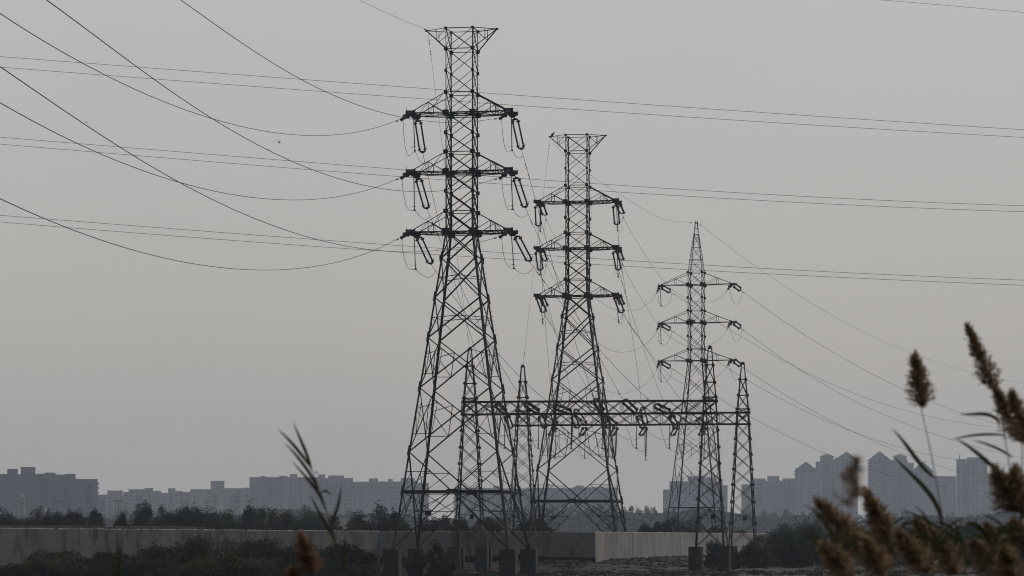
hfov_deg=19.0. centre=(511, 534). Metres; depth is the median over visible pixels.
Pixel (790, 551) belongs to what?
bush
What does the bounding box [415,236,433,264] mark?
strain insulator
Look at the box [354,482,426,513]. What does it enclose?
windows
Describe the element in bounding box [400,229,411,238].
strain insulator
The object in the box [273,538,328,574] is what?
bush
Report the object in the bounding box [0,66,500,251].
power line
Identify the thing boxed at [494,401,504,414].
strain insulator
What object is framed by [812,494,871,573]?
reed
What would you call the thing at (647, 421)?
strain insulator
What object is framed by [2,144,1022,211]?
power line
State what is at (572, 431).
disc insulator
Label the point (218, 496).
apartment block
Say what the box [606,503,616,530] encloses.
tree
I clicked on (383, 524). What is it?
tree
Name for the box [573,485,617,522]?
apartment block
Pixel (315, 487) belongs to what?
reed
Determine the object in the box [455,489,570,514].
windows
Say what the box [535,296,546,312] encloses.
strain insulator
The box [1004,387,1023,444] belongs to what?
reed
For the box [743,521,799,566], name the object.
bush
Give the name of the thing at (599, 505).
tree
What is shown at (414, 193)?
jumper insulator
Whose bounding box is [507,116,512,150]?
jumper insulator
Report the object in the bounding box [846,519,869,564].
bush
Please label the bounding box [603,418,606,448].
disc insulator
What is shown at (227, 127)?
power line
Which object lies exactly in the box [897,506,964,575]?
reed
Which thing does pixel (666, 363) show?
strain insulator
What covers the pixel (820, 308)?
earth wire
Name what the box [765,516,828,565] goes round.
bush
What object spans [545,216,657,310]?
power line
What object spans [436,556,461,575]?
bush
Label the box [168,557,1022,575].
ground
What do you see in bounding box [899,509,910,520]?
tree
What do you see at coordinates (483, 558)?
line gantry
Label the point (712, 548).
bush
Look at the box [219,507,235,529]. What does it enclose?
tree
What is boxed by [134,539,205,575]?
bush
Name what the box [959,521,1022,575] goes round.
reed
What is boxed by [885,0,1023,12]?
earth wire
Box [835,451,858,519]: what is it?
apartment block
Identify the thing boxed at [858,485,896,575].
reed
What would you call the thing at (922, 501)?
apartment block
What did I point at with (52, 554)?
bush
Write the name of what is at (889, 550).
reed
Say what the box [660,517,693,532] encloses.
shrub
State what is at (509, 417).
strain insulator
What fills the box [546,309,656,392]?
power line
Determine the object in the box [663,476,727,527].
apartment block
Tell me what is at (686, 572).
weeds
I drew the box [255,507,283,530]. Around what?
tree
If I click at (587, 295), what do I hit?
strain pylon
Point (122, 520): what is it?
tree
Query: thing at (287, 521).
tree
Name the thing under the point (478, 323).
power line
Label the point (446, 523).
tree
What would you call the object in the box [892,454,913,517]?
apartment block
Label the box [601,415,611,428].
strain insulator
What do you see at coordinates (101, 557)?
bush
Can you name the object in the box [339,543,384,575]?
bush
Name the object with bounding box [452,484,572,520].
apartment block
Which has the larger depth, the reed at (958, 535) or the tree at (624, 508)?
the tree at (624, 508)
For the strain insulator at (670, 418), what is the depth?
300.62 m
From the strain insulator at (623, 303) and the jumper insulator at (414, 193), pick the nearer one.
the jumper insulator at (414, 193)
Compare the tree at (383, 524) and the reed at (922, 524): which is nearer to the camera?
the reed at (922, 524)
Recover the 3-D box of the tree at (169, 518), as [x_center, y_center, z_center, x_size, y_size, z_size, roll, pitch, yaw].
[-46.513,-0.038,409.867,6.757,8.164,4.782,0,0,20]
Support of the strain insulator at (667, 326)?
attached to the slim pylon at (702, 322)
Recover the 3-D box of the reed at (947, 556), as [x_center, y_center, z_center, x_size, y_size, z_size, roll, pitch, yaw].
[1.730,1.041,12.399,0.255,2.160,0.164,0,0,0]
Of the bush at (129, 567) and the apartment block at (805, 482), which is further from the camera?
the apartment block at (805, 482)
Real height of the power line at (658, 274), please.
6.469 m
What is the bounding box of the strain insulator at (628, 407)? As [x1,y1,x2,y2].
[622,398,637,413]
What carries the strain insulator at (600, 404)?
attached to the line gantry at (483, 558)
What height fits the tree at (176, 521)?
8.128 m
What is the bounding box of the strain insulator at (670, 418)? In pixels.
[668,415,678,428]
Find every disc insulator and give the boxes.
[570,417,573,448]
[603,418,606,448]
[614,428,617,459]
[644,426,647,459]
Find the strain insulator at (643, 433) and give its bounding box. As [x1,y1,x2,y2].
[638,427,647,435]
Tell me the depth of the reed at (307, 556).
10.49 m
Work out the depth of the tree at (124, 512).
1699.78 m
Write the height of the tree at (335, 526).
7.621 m
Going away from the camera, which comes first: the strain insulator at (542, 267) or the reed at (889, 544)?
the reed at (889, 544)
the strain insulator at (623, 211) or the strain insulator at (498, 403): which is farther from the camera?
the strain insulator at (623, 211)
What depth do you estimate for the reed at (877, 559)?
11.58 m
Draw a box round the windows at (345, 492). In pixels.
[250,479,351,512]
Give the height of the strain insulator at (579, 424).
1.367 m
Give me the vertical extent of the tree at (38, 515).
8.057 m
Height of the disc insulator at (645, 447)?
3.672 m
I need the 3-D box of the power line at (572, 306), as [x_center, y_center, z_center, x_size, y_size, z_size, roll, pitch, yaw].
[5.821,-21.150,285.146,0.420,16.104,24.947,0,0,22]
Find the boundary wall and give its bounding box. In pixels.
[0,528,777,566]
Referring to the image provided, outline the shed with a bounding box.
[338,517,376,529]
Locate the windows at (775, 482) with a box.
[743,482,794,513]
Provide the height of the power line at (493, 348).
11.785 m
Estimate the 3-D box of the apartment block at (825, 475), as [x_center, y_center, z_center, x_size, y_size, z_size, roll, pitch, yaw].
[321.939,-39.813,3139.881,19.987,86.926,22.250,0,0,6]
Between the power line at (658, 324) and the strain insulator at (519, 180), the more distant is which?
the power line at (658, 324)
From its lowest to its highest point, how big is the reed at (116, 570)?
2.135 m
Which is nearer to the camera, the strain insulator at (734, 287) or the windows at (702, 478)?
the strain insulator at (734, 287)
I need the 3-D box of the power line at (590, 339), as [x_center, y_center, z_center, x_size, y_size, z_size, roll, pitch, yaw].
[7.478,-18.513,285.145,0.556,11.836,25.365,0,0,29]
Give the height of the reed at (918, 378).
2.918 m
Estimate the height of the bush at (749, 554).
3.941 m
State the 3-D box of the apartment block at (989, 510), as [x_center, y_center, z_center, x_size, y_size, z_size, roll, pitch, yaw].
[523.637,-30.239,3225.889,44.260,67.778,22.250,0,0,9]
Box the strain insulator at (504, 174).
[499,169,509,179]
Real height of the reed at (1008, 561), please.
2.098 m
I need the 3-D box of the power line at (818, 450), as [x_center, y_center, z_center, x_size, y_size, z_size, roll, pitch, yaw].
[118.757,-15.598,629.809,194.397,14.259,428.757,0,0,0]
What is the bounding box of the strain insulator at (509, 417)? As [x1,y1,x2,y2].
[503,415,513,428]
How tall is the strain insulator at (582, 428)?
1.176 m
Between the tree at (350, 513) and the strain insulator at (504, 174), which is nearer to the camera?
the strain insulator at (504, 174)
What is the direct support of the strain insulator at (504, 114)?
attached to the strain pylon at (508, 560)
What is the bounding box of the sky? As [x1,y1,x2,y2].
[0,0,1023,531]
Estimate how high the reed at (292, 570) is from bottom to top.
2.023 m
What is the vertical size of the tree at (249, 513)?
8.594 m
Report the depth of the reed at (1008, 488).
11.48 m
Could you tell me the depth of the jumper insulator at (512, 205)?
270.68 m
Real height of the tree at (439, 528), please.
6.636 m
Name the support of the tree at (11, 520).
on the ground
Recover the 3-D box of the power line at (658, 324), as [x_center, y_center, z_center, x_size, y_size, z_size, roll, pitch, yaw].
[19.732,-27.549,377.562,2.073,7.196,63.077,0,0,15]
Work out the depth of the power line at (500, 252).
462.32 m
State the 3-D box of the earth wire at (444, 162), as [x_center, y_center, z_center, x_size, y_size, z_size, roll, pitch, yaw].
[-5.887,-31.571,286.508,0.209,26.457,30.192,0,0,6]
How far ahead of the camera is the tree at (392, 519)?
394.43 m
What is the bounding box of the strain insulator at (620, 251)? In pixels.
[615,250,624,259]
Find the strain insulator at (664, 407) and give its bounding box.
[654,402,670,414]
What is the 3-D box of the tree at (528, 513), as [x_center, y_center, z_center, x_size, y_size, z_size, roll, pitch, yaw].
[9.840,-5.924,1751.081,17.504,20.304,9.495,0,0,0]
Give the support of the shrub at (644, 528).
on the ground
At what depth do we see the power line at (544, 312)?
337.96 m
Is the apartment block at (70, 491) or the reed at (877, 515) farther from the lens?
the apartment block at (70, 491)
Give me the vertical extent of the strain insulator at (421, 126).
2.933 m
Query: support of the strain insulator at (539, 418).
attached to the line gantry at (483, 558)
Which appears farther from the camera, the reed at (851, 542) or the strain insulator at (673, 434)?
the strain insulator at (673, 434)
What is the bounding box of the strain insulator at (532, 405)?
[524,401,539,414]
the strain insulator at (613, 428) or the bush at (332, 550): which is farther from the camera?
the strain insulator at (613, 428)
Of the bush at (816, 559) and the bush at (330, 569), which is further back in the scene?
the bush at (816, 559)
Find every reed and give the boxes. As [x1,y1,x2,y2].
[107,534,121,575]
[279,423,345,575]
[282,564,305,575]
[293,530,323,575]
[800,505,869,553]
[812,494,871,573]
[815,539,861,575]
[831,453,869,574]
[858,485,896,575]
[858,535,899,575]
[860,518,918,565]
[870,524,897,575]
[891,509,944,575]
[892,348,949,575]
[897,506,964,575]
[908,516,933,575]
[928,526,967,575]
[929,520,996,575]
[951,320,1018,559]
[955,385,1022,570]
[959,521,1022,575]
[964,536,1020,575]
[968,520,1010,556]
[973,461,1023,568]
[973,542,1023,575]
[978,513,1022,549]
[987,515,1023,554]
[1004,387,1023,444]
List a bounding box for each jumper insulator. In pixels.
[413,177,415,210]
[500,416,505,448]
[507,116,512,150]
[511,176,513,209]
[537,416,539,448]
[598,415,603,448]
[635,416,637,448]
[668,416,670,448]
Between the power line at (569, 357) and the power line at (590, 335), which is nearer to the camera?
the power line at (569, 357)
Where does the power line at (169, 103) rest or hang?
attached to the strain insulator at (407, 115)
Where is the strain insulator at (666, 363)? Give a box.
[661,360,670,368]
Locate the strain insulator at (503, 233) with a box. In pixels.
[499,228,509,238]
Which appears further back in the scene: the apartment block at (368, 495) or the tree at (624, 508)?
the apartment block at (368, 495)
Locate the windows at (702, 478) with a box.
[665,478,725,511]
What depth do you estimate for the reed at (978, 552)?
11.79 m
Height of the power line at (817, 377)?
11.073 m
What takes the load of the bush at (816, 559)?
on the ground
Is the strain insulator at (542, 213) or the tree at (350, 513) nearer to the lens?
the strain insulator at (542, 213)
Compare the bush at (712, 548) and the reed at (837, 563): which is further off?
the bush at (712, 548)
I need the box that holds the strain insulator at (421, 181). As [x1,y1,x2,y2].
[415,178,430,209]
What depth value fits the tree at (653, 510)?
1715.33 m
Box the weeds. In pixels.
[371,561,1019,575]
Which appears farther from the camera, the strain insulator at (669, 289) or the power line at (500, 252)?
the power line at (500, 252)
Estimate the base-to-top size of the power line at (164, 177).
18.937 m
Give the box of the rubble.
[402,557,725,574]
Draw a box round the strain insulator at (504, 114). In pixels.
[499,110,509,119]
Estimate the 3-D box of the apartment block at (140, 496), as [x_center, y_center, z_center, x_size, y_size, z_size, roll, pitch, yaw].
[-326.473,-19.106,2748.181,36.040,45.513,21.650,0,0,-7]
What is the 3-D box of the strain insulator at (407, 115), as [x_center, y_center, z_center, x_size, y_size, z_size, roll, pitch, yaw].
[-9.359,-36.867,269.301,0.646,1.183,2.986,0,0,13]
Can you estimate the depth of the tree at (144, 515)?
399.76 m
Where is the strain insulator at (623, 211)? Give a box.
[615,204,624,213]
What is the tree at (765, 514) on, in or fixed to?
on the ground
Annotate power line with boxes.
[0,13,401,135]
[0,56,1022,129]
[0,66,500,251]
[0,102,400,199]
[0,198,401,269]
[0,215,1009,279]
[1,137,1019,205]
[2,67,1023,137]
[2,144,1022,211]
[4,222,1007,284]
[46,0,498,191]
[181,0,499,122]
[423,156,494,400]
[427,210,524,402]
[432,266,552,405]
[522,152,594,398]
[526,210,621,397]
[530,262,650,401]
[538,227,551,403]
[542,280,573,405]
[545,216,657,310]
[545,261,656,351]
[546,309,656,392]
[547,318,599,407]
[617,227,641,403]
[619,273,667,411]
[622,214,727,302]
[622,262,727,347]
[623,315,687,407]
[624,314,725,384]
[671,292,1001,427]
[673,331,994,463]
[673,369,988,492]
[741,290,995,423]
[741,328,1021,457]
[743,367,985,477]
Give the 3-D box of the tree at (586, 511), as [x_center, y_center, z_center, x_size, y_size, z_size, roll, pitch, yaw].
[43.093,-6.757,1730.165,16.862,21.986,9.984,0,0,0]
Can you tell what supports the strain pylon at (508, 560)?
on the ground
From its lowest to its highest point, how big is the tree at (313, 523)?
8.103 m
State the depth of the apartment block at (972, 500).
3108.55 m
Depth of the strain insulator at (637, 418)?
300.98 m
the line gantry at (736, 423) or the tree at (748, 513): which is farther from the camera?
the tree at (748, 513)
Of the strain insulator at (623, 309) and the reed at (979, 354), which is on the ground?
the reed at (979, 354)
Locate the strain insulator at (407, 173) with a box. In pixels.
[400,169,411,179]
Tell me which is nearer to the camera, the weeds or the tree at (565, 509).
the weeds
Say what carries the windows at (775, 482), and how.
in the apartment block at (773, 494)
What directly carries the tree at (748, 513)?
on the ground
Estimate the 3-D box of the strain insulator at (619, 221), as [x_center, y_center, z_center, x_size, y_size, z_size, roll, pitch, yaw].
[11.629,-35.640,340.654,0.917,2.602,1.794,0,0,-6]
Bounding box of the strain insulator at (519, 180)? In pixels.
[512,176,528,208]
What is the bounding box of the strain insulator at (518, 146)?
[512,117,525,150]
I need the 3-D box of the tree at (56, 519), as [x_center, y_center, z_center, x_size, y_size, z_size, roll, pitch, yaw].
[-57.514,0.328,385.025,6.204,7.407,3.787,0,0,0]
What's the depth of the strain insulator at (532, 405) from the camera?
298.64 m
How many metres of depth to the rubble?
309.67 m
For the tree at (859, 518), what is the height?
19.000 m
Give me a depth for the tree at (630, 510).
1746.95 m
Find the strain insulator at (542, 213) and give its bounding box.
[538,204,547,215]
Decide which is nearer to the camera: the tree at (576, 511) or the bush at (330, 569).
the bush at (330, 569)
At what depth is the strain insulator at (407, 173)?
269.24 m
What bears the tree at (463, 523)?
on the ground
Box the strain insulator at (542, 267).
[534,251,543,270]
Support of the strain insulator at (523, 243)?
attached to the strain pylon at (508, 560)
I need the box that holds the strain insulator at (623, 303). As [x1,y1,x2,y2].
[617,296,624,304]
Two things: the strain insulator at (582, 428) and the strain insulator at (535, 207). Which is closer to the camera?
the strain insulator at (582, 428)
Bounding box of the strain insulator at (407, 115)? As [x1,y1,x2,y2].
[400,111,411,120]
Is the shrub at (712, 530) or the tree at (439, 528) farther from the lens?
the shrub at (712, 530)
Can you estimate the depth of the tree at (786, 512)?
1843.61 m
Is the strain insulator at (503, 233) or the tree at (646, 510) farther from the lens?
the tree at (646, 510)
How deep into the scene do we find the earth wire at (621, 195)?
372.21 m
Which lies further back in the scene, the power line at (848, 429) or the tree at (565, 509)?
the tree at (565, 509)
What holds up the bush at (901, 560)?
on the ground
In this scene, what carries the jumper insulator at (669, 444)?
hanging from the line gantry at (483, 558)
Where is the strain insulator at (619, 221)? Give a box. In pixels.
[612,204,620,224]
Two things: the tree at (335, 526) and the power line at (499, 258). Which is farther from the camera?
the power line at (499, 258)
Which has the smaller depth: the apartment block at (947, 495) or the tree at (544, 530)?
the tree at (544, 530)
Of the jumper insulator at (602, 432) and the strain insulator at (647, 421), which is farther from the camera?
the strain insulator at (647, 421)
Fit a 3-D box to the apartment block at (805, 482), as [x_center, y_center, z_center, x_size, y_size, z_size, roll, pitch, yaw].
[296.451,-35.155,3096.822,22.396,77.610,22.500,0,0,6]
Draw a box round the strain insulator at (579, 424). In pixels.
[570,415,580,428]
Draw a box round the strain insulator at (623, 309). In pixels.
[613,296,624,312]
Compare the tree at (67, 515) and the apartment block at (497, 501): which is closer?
the tree at (67, 515)
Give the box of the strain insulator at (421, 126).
[414,120,426,153]
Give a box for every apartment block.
[0,467,98,518]
[98,491,129,520]
[129,488,167,516]
[168,488,190,513]
[191,481,249,514]
[249,474,352,515]
[353,478,429,530]
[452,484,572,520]
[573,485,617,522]
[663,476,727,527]
[741,476,794,521]
[794,462,815,515]
[816,454,834,515]
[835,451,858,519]
[867,451,891,512]
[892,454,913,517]
[912,461,933,515]
[933,476,955,517]
[956,455,986,517]
[987,474,1023,516]
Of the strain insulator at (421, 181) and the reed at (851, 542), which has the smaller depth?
the reed at (851, 542)
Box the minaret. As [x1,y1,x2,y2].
[18,495,26,518]
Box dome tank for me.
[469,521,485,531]
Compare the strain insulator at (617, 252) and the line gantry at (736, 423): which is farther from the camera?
the strain insulator at (617, 252)
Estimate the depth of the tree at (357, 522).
394.41 m
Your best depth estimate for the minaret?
2048.47 m
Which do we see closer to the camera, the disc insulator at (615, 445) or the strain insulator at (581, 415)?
the disc insulator at (615, 445)
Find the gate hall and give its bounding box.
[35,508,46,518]
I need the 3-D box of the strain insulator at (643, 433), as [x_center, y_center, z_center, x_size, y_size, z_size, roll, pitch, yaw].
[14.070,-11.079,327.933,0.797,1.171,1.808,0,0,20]
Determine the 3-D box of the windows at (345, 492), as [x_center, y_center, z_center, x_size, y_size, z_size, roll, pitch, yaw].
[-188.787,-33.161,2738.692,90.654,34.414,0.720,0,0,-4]
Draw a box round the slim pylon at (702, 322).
[658,220,734,544]
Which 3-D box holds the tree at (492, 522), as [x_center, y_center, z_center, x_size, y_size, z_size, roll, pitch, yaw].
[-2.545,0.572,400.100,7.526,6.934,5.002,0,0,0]
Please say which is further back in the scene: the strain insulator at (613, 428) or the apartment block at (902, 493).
the apartment block at (902, 493)
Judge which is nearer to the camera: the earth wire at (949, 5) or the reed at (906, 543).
the reed at (906, 543)
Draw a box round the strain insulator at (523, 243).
[513,235,532,261]
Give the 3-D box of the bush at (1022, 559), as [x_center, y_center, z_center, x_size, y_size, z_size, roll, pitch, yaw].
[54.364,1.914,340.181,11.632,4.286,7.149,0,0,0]
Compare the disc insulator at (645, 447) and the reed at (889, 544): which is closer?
the reed at (889, 544)
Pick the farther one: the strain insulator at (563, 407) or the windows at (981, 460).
the windows at (981, 460)
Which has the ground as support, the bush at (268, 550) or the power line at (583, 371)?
the bush at (268, 550)
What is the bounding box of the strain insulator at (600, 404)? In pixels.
[592,398,604,413]
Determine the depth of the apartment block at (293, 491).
2738.76 m
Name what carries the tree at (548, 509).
on the ground
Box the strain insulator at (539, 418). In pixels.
[537,415,547,428]
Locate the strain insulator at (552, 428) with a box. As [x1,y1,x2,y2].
[548,427,556,435]
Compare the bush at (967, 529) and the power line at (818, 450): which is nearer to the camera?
the bush at (967, 529)
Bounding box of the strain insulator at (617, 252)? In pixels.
[612,250,621,270]
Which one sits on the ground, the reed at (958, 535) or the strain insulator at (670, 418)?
the reed at (958, 535)
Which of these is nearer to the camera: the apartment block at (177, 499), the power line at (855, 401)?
the power line at (855, 401)
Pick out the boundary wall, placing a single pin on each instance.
(17, 545)
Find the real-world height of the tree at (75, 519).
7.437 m
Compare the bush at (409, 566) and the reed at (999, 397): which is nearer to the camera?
the reed at (999, 397)
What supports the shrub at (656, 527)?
on the ground
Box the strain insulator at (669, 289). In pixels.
[661,286,670,293]
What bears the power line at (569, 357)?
attached to the strain insulator at (536, 299)
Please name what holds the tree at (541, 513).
on the ground
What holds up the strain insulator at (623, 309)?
attached to the strain pylon at (587, 295)
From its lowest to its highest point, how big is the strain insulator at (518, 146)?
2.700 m
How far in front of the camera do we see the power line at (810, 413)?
511.18 m
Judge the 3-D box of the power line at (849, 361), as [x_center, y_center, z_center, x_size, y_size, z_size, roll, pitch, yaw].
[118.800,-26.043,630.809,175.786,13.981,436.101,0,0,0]
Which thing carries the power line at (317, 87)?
attached to the strain insulator at (504, 114)
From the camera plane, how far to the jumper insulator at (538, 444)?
300.64 m
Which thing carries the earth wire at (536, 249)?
attached to the strain pylon at (587, 295)
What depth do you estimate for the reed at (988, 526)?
14.19 m
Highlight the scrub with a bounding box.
[1,508,1023,538]
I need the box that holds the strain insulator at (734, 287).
[733,283,740,291]
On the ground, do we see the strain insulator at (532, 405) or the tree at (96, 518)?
the tree at (96, 518)
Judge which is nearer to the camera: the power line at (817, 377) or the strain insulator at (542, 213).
the strain insulator at (542, 213)
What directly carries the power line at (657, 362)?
attached to the strain insulator at (623, 303)
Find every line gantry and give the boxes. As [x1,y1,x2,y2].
[447,345,730,571]
[508,362,762,568]
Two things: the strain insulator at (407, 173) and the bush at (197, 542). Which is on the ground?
the bush at (197, 542)
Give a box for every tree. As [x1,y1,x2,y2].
[0,506,28,525]
[22,505,45,525]
[40,508,66,525]
[59,508,74,521]
[65,508,91,525]
[79,508,112,519]
[84,507,106,525]
[109,505,134,520]
[113,512,127,525]
[126,499,169,525]
[155,504,174,525]
[168,504,193,526]
[180,505,229,529]
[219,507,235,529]
[220,499,274,530]
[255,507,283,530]
[277,510,309,530]
[297,505,328,530]
[320,507,347,530]
[342,509,377,530]
[346,509,355,516]
[365,500,414,531]
[388,507,411,531]
[414,515,443,531]
[428,512,451,530]
[445,515,469,531]
[482,516,503,531]
[514,515,557,531]
[523,507,533,518]
[534,506,547,518]
[545,503,558,518]
[556,503,572,531]
[566,505,582,527]
[579,505,596,532]
[594,503,604,519]
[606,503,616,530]
[612,507,631,531]
[627,506,642,531]
[641,505,650,521]
[643,506,657,527]
[740,508,765,530]
[759,508,773,524]
[781,509,793,529]
[856,512,867,521]
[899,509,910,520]
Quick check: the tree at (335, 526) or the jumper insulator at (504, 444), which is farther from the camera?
the tree at (335, 526)
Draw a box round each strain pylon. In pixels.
[383,26,537,575]
[527,133,627,531]
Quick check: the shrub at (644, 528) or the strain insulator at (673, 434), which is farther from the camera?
the shrub at (644, 528)
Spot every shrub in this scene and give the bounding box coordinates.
[636,521,653,531]
[652,520,662,531]
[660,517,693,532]
[672,514,703,532]
[705,524,727,532]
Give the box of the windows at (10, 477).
[2,476,85,516]
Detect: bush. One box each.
[0,562,41,575]
[21,543,92,569]
[21,553,93,575]
[71,548,148,575]
[83,556,205,575]
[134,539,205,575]
[165,532,245,575]
[176,550,283,575]
[223,532,287,573]
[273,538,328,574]
[278,554,381,575]
[313,535,364,564]
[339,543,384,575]
[400,546,427,575]
[412,538,451,575]
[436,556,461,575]
[703,540,732,568]
[707,543,748,569]
[733,539,779,568]
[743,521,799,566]
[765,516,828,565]
[766,528,813,567]
[795,527,858,566]
[843,539,902,566]
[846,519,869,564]
[894,543,967,567]
[949,515,980,564]
[953,534,1023,567]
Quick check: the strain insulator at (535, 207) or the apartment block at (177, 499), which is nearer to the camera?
the strain insulator at (535, 207)
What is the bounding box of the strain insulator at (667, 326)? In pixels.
[661,322,670,330]
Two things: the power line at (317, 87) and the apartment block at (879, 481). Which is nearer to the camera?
the power line at (317, 87)
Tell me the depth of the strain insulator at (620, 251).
345.28 m
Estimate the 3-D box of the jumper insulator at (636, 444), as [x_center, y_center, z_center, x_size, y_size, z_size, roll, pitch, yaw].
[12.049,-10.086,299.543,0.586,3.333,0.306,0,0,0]
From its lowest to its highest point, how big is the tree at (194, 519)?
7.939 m
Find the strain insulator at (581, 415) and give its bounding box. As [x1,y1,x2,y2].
[573,408,587,423]
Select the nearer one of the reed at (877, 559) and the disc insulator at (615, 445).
the reed at (877, 559)
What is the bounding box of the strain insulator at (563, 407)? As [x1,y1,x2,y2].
[553,403,571,415]
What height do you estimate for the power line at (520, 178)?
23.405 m
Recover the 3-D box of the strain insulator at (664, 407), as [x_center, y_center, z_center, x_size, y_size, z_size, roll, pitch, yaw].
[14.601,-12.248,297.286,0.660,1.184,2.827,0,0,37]
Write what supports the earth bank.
on the ground
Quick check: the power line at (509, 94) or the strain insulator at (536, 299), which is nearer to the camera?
the strain insulator at (536, 299)
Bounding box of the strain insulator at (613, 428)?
[609,426,618,435]
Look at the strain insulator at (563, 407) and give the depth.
298.43 m
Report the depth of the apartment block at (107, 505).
2597.58 m
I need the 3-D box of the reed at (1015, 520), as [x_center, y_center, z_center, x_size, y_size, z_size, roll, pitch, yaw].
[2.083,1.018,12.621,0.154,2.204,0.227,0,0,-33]
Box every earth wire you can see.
[428,33,468,341]
[523,141,549,361]
[554,143,691,222]
[700,225,1022,383]
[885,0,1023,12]
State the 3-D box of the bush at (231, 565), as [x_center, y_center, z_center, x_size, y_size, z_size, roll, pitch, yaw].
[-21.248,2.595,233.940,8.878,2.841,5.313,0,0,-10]
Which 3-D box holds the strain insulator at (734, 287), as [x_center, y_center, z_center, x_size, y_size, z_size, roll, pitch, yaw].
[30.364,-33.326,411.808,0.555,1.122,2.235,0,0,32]
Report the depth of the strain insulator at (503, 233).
267.33 m
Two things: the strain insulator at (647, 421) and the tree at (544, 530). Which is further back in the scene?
the tree at (544, 530)
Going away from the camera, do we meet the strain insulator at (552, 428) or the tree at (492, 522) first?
the strain insulator at (552, 428)
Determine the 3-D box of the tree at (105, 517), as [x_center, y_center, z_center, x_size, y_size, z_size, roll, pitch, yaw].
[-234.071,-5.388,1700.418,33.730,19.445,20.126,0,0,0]
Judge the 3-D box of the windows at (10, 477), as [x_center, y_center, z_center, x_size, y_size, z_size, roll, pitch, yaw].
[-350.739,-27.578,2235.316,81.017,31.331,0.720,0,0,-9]
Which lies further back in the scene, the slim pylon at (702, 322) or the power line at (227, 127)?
the slim pylon at (702, 322)
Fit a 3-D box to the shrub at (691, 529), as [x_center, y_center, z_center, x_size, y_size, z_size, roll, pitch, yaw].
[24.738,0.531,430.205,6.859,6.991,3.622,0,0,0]
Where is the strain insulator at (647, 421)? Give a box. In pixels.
[639,406,648,423]
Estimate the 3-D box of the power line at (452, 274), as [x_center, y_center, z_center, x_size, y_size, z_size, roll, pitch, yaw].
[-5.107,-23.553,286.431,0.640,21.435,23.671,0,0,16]
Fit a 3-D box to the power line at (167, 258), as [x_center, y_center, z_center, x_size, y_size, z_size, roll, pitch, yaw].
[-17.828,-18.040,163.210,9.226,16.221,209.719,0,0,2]
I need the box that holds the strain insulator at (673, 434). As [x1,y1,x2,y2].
[670,426,678,435]
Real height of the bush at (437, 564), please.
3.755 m
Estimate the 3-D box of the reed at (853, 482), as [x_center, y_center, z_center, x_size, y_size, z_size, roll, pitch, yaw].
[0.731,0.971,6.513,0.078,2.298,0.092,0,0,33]
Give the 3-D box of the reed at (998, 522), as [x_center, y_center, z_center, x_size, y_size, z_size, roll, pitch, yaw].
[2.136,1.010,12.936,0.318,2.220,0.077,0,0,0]
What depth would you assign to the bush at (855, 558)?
344.74 m
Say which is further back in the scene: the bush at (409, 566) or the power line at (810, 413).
the power line at (810, 413)
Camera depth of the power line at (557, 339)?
337.17 m
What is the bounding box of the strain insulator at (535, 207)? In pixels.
[534,205,542,226]
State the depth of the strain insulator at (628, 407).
297.54 m
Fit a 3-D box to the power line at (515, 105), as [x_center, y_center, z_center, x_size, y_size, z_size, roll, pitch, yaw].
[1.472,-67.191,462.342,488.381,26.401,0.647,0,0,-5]
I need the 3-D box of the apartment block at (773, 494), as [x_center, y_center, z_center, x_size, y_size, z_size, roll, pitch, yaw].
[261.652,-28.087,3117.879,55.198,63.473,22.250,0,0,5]
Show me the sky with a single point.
(125, 369)
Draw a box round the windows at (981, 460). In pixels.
[958,460,986,516]
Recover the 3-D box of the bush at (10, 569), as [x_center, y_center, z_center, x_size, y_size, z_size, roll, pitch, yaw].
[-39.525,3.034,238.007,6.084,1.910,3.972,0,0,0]
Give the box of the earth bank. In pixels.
[0,525,204,529]
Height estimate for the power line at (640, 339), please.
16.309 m
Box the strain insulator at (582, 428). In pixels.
[578,426,587,435]
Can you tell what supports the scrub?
on the ground
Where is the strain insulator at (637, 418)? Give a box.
[635,415,645,428]
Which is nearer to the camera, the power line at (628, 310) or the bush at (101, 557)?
the bush at (101, 557)

